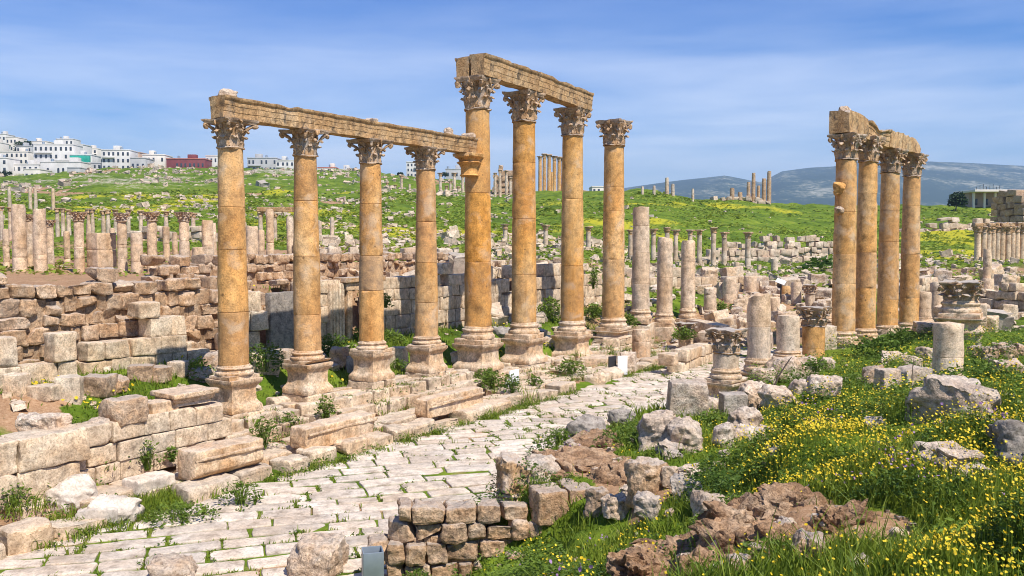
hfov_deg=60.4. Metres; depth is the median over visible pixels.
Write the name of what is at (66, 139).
house
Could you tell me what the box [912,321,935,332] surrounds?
stone
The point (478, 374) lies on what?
weed clump
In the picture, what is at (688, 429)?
stone
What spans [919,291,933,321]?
column stump
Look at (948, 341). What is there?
column stump
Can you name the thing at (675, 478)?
stone
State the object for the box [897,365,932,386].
stone
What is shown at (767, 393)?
stone
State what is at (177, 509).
weed clump
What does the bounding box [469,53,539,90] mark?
architrave beam
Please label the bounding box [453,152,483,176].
bracket capital
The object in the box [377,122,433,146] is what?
architrave beam
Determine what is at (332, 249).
rubble wall
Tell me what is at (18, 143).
tree
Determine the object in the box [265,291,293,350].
grey slab
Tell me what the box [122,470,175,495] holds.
stone
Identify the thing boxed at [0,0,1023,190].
sky
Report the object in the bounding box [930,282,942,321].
column stump
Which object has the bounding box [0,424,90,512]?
ashlar wall
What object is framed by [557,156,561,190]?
column
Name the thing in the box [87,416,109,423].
stone
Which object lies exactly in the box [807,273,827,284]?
stone
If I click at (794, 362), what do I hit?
stone
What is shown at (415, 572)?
weed clump
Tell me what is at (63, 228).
column
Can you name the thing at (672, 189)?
column
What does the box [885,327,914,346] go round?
weed clump
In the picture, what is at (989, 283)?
column stump
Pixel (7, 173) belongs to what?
tree
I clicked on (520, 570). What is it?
leafy ground cover
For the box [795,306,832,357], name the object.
column stump
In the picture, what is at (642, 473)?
stone
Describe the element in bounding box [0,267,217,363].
rough stone wall
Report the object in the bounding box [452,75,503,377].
column
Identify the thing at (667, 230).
column
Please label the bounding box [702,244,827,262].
rubble wall
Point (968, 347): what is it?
stone
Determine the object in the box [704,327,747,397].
column stump
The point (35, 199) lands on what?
column
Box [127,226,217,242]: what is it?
rubble wall
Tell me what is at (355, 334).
weed clump
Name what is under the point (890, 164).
column
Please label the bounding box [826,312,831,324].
column stump
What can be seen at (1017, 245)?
column
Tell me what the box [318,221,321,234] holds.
column
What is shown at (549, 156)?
column
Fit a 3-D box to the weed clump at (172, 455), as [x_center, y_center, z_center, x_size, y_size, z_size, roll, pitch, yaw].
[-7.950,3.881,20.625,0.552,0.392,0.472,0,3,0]
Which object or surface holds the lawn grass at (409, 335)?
on the ground at (104, 183)
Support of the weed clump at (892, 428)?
on the ground at (104, 183)
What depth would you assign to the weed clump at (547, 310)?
43.96 m
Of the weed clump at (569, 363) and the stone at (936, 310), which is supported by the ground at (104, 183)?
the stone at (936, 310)
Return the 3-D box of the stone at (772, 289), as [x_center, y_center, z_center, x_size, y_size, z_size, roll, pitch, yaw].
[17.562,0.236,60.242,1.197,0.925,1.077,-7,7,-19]
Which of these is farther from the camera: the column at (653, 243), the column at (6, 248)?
the column at (653, 243)
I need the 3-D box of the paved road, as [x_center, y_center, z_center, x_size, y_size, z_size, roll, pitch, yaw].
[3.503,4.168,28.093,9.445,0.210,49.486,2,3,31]
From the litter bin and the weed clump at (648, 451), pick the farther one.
the weed clump at (648, 451)
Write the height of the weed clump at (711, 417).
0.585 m
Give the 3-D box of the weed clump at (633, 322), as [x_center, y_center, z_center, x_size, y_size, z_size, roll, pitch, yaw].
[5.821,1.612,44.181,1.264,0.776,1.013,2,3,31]
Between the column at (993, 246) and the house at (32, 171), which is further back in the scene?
the house at (32, 171)
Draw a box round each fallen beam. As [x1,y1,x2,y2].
[177,435,263,480]
[290,410,376,448]
[414,386,484,417]
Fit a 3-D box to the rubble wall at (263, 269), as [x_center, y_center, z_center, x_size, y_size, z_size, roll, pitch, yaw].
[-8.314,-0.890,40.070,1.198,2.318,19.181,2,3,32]
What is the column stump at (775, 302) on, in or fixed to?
on the ground at (104, 183)
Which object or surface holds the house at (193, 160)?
on the ground at (104, 183)
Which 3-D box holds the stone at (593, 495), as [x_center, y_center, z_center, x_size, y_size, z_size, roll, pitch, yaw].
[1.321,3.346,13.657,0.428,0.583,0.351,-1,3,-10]
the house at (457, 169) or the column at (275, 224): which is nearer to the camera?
the column at (275, 224)
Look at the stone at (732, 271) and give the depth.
69.93 m
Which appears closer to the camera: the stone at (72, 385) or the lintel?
the stone at (72, 385)
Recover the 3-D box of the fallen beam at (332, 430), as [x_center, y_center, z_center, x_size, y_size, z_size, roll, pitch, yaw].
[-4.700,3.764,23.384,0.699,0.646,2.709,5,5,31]
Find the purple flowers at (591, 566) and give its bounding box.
[519,378,1007,575]
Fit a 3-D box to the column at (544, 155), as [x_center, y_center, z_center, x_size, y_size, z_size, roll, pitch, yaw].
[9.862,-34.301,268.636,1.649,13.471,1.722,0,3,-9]
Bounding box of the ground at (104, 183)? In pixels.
[0,167,1023,575]
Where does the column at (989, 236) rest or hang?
on the ground at (104, 183)
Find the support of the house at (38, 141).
on the ground at (104, 183)
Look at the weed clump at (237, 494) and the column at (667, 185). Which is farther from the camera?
the column at (667, 185)
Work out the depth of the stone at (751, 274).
67.89 m
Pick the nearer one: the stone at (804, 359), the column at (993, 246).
the stone at (804, 359)
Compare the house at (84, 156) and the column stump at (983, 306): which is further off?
the house at (84, 156)
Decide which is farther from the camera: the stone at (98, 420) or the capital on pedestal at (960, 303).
the capital on pedestal at (960, 303)
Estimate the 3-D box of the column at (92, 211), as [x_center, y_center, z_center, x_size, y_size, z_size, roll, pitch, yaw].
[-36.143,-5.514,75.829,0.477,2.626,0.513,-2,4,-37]
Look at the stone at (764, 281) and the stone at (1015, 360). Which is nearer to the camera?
the stone at (1015, 360)
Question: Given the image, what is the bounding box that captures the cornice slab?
[150,384,218,406]
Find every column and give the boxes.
[0,206,4,239]
[2,229,9,267]
[6,207,11,239]
[7,187,11,206]
[11,204,27,271]
[26,214,33,266]
[28,187,32,209]
[32,209,47,271]
[34,189,37,208]
[46,220,55,268]
[51,188,54,209]
[54,208,59,236]
[60,208,65,235]
[63,231,70,264]
[64,209,71,234]
[69,212,87,271]
[85,209,90,223]
[86,224,91,250]
[89,209,95,232]
[99,210,105,232]
[105,209,110,232]
[109,228,115,249]
[112,210,117,234]
[113,212,129,272]
[125,210,131,232]
[130,233,143,273]
[138,210,143,230]
[142,212,159,272]
[162,226,169,262]
[163,211,168,226]
[172,233,177,254]
[174,212,192,256]
[191,213,196,225]
[192,247,204,255]
[201,116,263,418]
[202,220,214,265]
[213,223,216,254]
[246,226,258,254]
[257,212,263,229]
[258,230,264,254]
[266,209,274,254]
[274,213,277,239]
[278,127,334,402]
[286,216,293,253]
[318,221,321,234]
[330,217,333,234]
[346,138,395,389]
[399,175,403,188]
[404,146,447,377]
[437,173,442,190]
[451,173,456,188]
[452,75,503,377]
[460,174,463,191]
[493,173,496,195]
[498,169,501,195]
[500,89,547,367]
[501,224,508,239]
[504,170,508,194]
[509,177,511,194]
[537,156,542,190]
[541,153,546,190]
[541,225,549,244]
[547,154,551,190]
[550,105,592,357]
[551,172,552,190]
[552,156,557,190]
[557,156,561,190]
[561,158,561,190]
[585,226,592,247]
[592,118,632,347]
[627,230,632,258]
[649,229,657,259]
[652,186,655,194]
[663,227,670,237]
[665,177,668,193]
[671,184,674,195]
[671,230,680,261]
[686,230,694,239]
[695,230,703,263]
[710,227,717,263]
[720,232,729,265]
[730,188,733,199]
[738,192,742,200]
[743,232,752,265]
[746,182,750,201]
[751,173,755,201]
[757,185,759,197]
[762,178,765,200]
[767,171,770,203]
[771,259,777,271]
[827,132,866,348]
[855,135,885,340]
[876,148,908,334]
[898,153,928,331]
[972,227,983,259]
[981,226,987,256]
[987,227,992,248]
[991,227,997,260]
[995,226,1001,259]
[1000,227,1006,259]
[1005,227,1012,261]
[1010,226,1016,257]
[1015,226,1021,258]
[1020,228,1023,262]
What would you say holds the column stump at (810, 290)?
on the ground at (104, 183)
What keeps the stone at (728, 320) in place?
on the ground at (104, 183)
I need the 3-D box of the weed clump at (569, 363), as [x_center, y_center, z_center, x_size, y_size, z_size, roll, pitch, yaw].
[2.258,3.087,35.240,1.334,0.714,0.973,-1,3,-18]
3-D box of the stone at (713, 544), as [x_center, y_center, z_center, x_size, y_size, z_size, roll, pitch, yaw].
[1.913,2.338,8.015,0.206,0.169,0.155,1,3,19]
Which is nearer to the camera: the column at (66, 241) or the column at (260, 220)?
the column at (66, 241)
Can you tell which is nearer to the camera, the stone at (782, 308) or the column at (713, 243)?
the stone at (782, 308)
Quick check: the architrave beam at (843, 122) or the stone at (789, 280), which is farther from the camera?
the stone at (789, 280)
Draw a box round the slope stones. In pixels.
[536,197,990,255]
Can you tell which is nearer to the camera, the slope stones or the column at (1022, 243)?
the column at (1022, 243)
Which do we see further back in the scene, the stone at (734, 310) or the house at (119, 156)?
the house at (119, 156)
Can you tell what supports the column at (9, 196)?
on the ground at (104, 183)
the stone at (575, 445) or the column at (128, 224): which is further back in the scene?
the column at (128, 224)
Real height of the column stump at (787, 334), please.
2.878 m
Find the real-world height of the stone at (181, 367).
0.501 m
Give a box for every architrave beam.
[209,94,314,128]
[313,110,378,138]
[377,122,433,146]
[431,131,477,152]
[455,56,470,76]
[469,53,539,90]
[537,72,593,109]
[829,110,868,138]
[867,120,892,146]
[883,131,920,153]
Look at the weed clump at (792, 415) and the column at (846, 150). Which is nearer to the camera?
the weed clump at (792, 415)
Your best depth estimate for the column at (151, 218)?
49.28 m
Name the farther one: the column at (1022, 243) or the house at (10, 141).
the house at (10, 141)
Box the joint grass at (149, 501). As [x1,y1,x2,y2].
[0,337,800,575]
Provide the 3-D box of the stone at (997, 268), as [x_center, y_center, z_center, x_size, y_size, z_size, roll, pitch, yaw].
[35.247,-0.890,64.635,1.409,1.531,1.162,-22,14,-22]
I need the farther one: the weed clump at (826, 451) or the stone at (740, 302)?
the stone at (740, 302)
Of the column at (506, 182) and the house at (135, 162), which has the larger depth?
the house at (135, 162)
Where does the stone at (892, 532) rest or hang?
on the ground at (104, 183)
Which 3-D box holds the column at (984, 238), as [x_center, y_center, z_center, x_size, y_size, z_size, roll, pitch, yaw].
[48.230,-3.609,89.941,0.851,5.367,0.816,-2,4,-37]
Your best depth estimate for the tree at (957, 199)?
203.03 m
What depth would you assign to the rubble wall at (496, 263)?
50.52 m
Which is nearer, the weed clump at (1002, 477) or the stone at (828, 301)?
the weed clump at (1002, 477)
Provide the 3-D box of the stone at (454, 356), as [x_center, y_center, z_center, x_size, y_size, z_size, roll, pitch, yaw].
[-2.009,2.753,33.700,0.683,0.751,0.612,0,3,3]
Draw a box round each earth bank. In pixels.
[531,428,630,485]
[606,481,876,575]
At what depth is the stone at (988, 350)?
31.03 m
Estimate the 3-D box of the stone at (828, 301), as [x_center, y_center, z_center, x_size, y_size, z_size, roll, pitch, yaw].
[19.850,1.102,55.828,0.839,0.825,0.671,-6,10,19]
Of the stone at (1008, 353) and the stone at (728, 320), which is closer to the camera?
the stone at (1008, 353)
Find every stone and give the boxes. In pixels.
[2,372,30,397]
[15,412,72,431]
[26,383,60,401]
[43,473,97,513]
[54,374,83,404]
[75,507,118,525]
[83,373,117,398]
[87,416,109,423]
[87,494,144,523]
[98,394,148,427]
[116,374,129,392]
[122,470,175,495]
[127,363,154,382]
[146,552,198,575]
[148,398,178,413]
[153,364,172,383]
[167,360,189,377]
[186,342,191,348]
[188,366,213,382]
[203,350,217,368]
[218,88,237,96]
[250,350,279,374]
[275,348,293,369]
[286,532,349,575]
[329,346,348,367]
[344,356,353,372]
[365,118,377,121]
[390,346,407,370]
[444,127,452,133]
[450,351,457,363]
[461,133,475,137]
[492,326,509,337]
[494,451,531,502]
[526,454,560,484]
[544,335,554,346]
[565,414,606,436]
[568,440,581,447]
[580,354,610,367]
[584,486,608,517]
[593,371,605,384]
[600,492,629,520]
[602,338,619,347]
[607,407,635,425]
[620,351,636,372]
[624,456,668,508]
[633,491,661,521]
[637,409,673,451]
[660,466,677,488]
[665,378,709,416]
[665,416,702,452]
[670,473,702,500]
[690,489,724,522]
[697,284,711,294]
[700,266,717,278]
[704,309,728,321]
[709,397,718,410]
[711,422,734,447]
[711,540,721,549]
[712,315,733,325]
[714,282,736,299]
[718,391,747,416]
[719,266,743,276]
[726,553,750,571]
[727,406,763,426]
[730,307,742,313]
[733,299,746,309]
[734,423,765,444]
[736,317,746,331]
[737,283,741,291]
[737,294,750,308]
[737,380,764,408]
[746,272,757,275]
[747,542,769,560]
[750,367,775,384]
[757,276,768,291]
[757,384,796,410]
[759,285,777,294]
[763,356,808,382]
[770,321,775,327]
[770,332,772,347]
[771,310,783,320]
[774,310,801,327]
[774,517,796,524]
[777,304,785,311]
[779,276,799,287]
[781,294,790,302]
[788,378,806,394]
[789,528,825,560]
[796,302,805,306]
[800,278,809,283]
[800,355,820,374]
[806,374,842,397]
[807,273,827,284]
[810,513,826,530]
[813,299,826,306]
[815,287,831,300]
[818,298,831,306]
[820,357,835,368]
[825,325,836,349]
[833,182,845,195]
[834,206,844,213]
[838,106,850,110]
[843,552,869,568]
[861,364,883,383]
[864,416,885,430]
[873,368,900,389]
[889,527,908,539]
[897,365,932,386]
[902,355,922,366]
[904,397,927,423]
[906,374,1000,422]
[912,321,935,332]
[915,346,932,359]
[933,269,952,281]
[933,305,941,321]
[966,344,980,356]
[977,346,999,358]
[978,263,1004,280]
[985,419,1023,469]
[988,358,1023,373]
[991,342,1007,348]
[993,274,1019,285]
[998,274,1016,287]
[998,304,1017,319]
[998,345,1018,358]
[1013,343,1023,355]
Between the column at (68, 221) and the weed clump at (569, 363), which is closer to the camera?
the weed clump at (569, 363)
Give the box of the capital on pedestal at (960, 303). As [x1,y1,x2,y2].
[934,279,986,340]
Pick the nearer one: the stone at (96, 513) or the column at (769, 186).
the stone at (96, 513)
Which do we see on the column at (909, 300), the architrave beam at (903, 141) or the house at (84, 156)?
the architrave beam at (903, 141)
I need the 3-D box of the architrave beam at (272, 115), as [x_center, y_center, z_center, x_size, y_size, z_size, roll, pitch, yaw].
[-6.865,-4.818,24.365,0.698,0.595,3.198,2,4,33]
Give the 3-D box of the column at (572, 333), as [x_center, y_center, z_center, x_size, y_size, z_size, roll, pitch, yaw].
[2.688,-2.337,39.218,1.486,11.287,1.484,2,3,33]
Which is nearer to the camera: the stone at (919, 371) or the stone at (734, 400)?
the stone at (734, 400)
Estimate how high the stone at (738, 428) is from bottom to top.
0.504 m
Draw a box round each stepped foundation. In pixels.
[213,368,487,443]
[471,343,652,390]
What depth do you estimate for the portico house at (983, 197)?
215.72 m
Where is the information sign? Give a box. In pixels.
[608,356,626,374]
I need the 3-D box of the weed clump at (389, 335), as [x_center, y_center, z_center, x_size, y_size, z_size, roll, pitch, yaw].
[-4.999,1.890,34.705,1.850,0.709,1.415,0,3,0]
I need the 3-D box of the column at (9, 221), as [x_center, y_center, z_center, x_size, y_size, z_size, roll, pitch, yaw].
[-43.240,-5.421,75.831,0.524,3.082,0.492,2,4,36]
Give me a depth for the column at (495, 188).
266.42 m
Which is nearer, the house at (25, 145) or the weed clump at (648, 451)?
the weed clump at (648, 451)
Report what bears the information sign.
on the ground at (104, 183)
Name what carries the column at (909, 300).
on the ground at (104, 183)
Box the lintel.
[257,207,293,212]
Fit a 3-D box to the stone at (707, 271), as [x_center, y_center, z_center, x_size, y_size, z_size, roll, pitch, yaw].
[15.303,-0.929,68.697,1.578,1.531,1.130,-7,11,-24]
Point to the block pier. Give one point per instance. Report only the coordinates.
(545, 505)
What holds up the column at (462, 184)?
on the ground at (104, 183)
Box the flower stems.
[484,354,1023,575]
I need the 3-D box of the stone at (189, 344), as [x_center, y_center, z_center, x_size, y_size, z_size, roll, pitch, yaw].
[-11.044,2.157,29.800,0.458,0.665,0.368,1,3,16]
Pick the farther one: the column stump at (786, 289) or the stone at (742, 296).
the column stump at (786, 289)
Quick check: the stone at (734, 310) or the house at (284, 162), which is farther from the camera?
the house at (284, 162)
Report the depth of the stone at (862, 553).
6.18 m
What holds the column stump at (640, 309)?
on the ground at (104, 183)
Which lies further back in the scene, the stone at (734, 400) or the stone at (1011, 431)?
the stone at (734, 400)
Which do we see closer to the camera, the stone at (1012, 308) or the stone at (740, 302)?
the stone at (1012, 308)
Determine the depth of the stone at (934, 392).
11.41 m
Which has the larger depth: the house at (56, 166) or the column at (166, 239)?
the house at (56, 166)
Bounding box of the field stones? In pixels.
[543,341,1021,519]
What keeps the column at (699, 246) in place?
on the ground at (104, 183)
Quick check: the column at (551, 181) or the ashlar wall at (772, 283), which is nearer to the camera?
the ashlar wall at (772, 283)
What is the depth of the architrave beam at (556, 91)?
37.11 m
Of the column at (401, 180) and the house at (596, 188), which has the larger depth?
the house at (596, 188)
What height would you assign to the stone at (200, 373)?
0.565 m
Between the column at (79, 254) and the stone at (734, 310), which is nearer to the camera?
the column at (79, 254)
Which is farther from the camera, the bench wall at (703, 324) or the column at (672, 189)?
the column at (672, 189)
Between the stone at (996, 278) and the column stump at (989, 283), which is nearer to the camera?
the column stump at (989, 283)
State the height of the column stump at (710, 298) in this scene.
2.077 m
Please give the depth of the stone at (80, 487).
17.77 m
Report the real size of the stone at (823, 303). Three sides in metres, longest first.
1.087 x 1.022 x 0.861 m
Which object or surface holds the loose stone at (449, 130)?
on the architrave beam at (452, 143)
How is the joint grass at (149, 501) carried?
on the paved road
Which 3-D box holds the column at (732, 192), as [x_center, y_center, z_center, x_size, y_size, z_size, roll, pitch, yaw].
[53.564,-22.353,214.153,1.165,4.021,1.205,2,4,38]
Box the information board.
[775,278,785,302]
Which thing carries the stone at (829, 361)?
on the ground at (104, 183)
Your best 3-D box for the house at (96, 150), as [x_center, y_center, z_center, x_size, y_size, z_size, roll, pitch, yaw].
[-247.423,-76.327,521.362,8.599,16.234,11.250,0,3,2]
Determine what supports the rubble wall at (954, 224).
on the ground at (104, 183)
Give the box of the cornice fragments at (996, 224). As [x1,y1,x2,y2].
[971,222,1023,227]
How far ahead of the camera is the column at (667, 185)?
203.74 m
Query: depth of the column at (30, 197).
134.28 m
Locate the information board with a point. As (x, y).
(781, 282)
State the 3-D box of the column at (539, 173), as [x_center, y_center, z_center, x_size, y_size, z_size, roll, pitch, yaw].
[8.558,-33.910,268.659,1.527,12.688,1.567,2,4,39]
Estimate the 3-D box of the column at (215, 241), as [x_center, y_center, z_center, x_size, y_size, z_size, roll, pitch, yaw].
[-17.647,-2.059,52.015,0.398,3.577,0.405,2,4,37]
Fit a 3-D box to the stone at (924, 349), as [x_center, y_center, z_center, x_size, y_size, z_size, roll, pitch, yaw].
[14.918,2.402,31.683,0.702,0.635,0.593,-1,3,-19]
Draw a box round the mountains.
[624,161,1023,205]
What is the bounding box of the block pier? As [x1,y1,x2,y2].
[528,478,589,526]
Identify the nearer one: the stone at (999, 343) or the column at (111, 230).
the stone at (999, 343)
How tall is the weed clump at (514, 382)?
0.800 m
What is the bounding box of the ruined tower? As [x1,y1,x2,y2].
[990,189,1023,222]
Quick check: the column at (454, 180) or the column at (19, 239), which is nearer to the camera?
the column at (19, 239)
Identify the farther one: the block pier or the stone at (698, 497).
the block pier
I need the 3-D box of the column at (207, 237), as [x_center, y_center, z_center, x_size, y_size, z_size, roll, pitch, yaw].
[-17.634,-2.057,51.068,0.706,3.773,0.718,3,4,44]
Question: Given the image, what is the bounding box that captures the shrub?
[795,255,832,268]
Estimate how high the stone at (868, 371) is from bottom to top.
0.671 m
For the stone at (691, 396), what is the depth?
20.16 m
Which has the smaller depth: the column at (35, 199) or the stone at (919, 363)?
the stone at (919, 363)
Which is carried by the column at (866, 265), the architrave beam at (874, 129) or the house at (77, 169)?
the architrave beam at (874, 129)
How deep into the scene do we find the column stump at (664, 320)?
48.01 m
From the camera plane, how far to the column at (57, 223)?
75.69 m
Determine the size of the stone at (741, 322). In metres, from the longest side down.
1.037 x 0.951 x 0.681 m
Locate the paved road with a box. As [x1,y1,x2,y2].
[0,346,801,575]
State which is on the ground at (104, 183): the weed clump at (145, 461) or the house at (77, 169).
the house at (77, 169)
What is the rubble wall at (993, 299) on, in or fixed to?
on the ground at (104, 183)
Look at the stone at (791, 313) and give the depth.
51.59 m
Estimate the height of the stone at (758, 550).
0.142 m
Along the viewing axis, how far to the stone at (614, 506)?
13.13 m
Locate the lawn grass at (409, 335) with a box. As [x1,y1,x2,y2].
[0,281,629,421]
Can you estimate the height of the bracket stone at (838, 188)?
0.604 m
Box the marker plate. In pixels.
[505,369,518,387]
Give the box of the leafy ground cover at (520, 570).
[448,319,1023,575]
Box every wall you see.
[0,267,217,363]
[0,331,76,391]
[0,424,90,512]
[73,401,232,483]
[75,301,209,374]
[86,233,116,268]
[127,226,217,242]
[140,245,448,286]
[199,290,268,358]
[213,279,290,327]
[290,263,464,343]
[319,246,452,253]
[367,497,543,575]
[439,257,588,270]
[491,263,601,317]
[492,165,512,195]
[625,267,765,289]
[658,327,712,372]
[686,319,729,342]
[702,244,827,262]
[710,196,769,203]
[716,235,832,256]
[758,280,779,291]
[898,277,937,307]
[899,217,993,231]
[979,282,1023,311]
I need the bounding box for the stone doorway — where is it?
[326,276,385,343]
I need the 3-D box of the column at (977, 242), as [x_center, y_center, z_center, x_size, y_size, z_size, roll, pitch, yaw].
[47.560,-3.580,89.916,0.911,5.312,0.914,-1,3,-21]
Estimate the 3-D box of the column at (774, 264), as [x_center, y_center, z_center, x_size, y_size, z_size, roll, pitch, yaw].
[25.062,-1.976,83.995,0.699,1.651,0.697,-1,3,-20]
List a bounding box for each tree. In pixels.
[0,171,11,176]
[13,140,31,150]
[947,191,968,210]
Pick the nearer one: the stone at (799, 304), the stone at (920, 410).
the stone at (920, 410)
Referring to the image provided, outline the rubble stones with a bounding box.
[319,220,1023,350]
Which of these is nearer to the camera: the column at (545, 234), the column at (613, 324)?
the column at (613, 324)
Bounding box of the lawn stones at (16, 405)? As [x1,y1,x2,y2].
[2,298,585,411]
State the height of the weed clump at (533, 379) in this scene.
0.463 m
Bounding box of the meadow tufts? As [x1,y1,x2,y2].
[0,186,1023,349]
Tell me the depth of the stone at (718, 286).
57.46 m
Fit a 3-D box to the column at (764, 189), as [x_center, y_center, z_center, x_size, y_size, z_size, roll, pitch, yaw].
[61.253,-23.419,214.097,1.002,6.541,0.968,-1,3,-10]
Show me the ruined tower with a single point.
(1008, 206)
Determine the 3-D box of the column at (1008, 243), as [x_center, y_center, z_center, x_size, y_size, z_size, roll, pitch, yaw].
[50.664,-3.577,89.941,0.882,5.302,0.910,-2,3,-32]
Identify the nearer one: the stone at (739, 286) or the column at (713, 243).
the stone at (739, 286)
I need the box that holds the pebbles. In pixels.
[572,360,988,566]
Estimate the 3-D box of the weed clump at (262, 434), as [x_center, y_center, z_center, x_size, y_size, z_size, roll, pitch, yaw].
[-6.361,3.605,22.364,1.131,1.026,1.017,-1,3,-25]
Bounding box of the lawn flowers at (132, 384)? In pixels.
[31,285,591,407]
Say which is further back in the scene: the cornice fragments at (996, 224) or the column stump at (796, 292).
the cornice fragments at (996, 224)
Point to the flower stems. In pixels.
(947, 556)
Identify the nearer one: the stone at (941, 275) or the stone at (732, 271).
the stone at (941, 275)
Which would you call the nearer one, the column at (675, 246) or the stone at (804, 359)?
the stone at (804, 359)
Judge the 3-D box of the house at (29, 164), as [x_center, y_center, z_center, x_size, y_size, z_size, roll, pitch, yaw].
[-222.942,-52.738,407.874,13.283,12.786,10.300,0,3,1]
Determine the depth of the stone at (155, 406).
20.75 m
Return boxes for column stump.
[628,206,654,347]
[632,329,650,357]
[654,237,676,342]
[676,240,698,321]
[700,287,717,317]
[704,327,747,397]
[722,279,736,302]
[740,293,770,379]
[744,276,756,291]
[770,297,779,310]
[772,314,804,358]
[782,286,790,294]
[791,282,801,304]
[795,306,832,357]
[803,284,817,305]
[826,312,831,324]
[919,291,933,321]
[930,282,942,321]
[932,322,963,375]
[980,303,986,326]
[981,278,993,297]
[983,249,991,277]
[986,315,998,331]
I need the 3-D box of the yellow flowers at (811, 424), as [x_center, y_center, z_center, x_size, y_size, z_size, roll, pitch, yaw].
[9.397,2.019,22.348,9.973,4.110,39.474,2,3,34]
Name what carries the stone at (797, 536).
on the ground at (104, 183)
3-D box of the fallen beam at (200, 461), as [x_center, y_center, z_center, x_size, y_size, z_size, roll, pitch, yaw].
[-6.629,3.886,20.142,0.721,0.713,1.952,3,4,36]
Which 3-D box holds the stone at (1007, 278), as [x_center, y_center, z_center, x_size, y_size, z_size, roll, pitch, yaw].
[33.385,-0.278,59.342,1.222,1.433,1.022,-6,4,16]
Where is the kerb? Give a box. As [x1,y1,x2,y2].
[0,351,669,559]
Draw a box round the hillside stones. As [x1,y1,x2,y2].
[0,163,512,230]
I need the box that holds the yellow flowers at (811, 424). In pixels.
[484,327,1023,575]
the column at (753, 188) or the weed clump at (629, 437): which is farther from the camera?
the column at (753, 188)
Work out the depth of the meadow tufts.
128.63 m
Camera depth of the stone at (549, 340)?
39.64 m
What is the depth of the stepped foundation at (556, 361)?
36.46 m
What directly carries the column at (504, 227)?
on the ground at (104, 183)
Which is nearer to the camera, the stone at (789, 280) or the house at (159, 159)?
the stone at (789, 280)
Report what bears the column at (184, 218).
on the ground at (104, 183)
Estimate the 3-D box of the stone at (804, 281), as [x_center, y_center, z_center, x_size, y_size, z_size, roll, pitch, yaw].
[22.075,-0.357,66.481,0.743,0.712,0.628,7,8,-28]
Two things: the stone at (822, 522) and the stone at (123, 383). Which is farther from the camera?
the stone at (123, 383)
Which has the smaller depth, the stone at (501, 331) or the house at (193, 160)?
the stone at (501, 331)
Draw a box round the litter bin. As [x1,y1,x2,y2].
[361,545,383,575]
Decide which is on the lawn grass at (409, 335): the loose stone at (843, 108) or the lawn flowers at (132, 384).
the lawn flowers at (132, 384)
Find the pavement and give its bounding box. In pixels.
[0,343,678,520]
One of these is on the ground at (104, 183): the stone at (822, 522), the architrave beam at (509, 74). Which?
the stone at (822, 522)
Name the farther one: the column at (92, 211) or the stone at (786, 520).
the column at (92, 211)
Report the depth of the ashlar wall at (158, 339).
27.30 m
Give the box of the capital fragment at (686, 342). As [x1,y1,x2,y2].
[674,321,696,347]
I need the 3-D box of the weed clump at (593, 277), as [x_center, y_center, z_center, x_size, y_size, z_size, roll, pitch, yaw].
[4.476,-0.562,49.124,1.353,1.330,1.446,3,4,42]
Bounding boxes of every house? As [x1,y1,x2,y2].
[0,131,14,142]
[0,139,8,150]
[0,148,33,163]
[0,154,19,175]
[5,137,26,150]
[14,160,39,174]
[16,143,32,151]
[24,169,51,175]
[31,138,53,145]
[33,140,82,163]
[40,157,90,172]
[56,136,80,143]
[67,167,86,172]
[70,151,100,162]
[76,144,91,153]
[88,162,101,168]
[91,145,101,158]
[101,146,137,168]
[130,157,153,167]
[142,150,172,166]
[166,154,211,167]
[205,155,217,166]
[247,154,281,168]
[276,156,293,168]
[317,163,338,169]
[406,161,415,176]
[445,165,464,181]
[589,186,603,190]
[953,184,1015,207]
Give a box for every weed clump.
[0,483,40,513]
[71,417,87,423]
[137,437,163,470]
[144,499,221,528]
[160,446,177,461]
[185,356,215,380]
[214,478,263,508]
[249,340,284,373]
[249,412,283,448]
[274,411,301,427]
[314,394,341,418]
[321,332,355,355]
[352,326,358,341]
[384,293,393,307]
[384,328,406,344]
[390,357,407,369]
[402,568,431,575]
[473,367,502,378]
[473,369,508,389]
[499,373,520,392]
[525,373,543,385]
[536,296,560,321]
[536,427,578,447]
[555,357,586,374]
[584,302,601,318]
[586,268,599,289]
[589,422,643,454]
[624,313,640,327]
[635,447,657,456]
[671,325,696,339]
[679,513,699,532]
[696,409,728,427]
[698,466,744,493]
[716,300,732,311]
[717,490,750,503]
[718,445,753,460]
[734,452,773,484]
[769,400,813,442]
[774,462,825,482]
[798,357,832,373]
[802,442,847,466]
[824,394,874,417]
[848,335,908,356]
[866,422,906,440]
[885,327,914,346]
[910,517,983,542]
[947,359,1023,382]
[986,464,1021,487]
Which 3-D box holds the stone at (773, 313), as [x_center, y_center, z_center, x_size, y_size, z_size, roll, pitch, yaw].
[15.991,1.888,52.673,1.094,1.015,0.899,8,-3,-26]
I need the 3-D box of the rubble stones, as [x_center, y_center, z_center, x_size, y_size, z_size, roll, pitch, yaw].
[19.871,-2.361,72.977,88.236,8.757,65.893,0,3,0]
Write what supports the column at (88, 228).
on the ground at (104, 183)
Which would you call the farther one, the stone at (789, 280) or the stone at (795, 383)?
the stone at (789, 280)
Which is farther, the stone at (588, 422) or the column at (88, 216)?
the column at (88, 216)
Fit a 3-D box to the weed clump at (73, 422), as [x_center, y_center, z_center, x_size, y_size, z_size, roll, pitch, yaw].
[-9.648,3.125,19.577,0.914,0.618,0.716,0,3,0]
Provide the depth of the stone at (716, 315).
51.56 m
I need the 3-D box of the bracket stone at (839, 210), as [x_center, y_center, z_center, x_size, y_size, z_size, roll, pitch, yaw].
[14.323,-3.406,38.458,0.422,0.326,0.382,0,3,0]
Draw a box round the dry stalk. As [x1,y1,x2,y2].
[774,357,791,384]

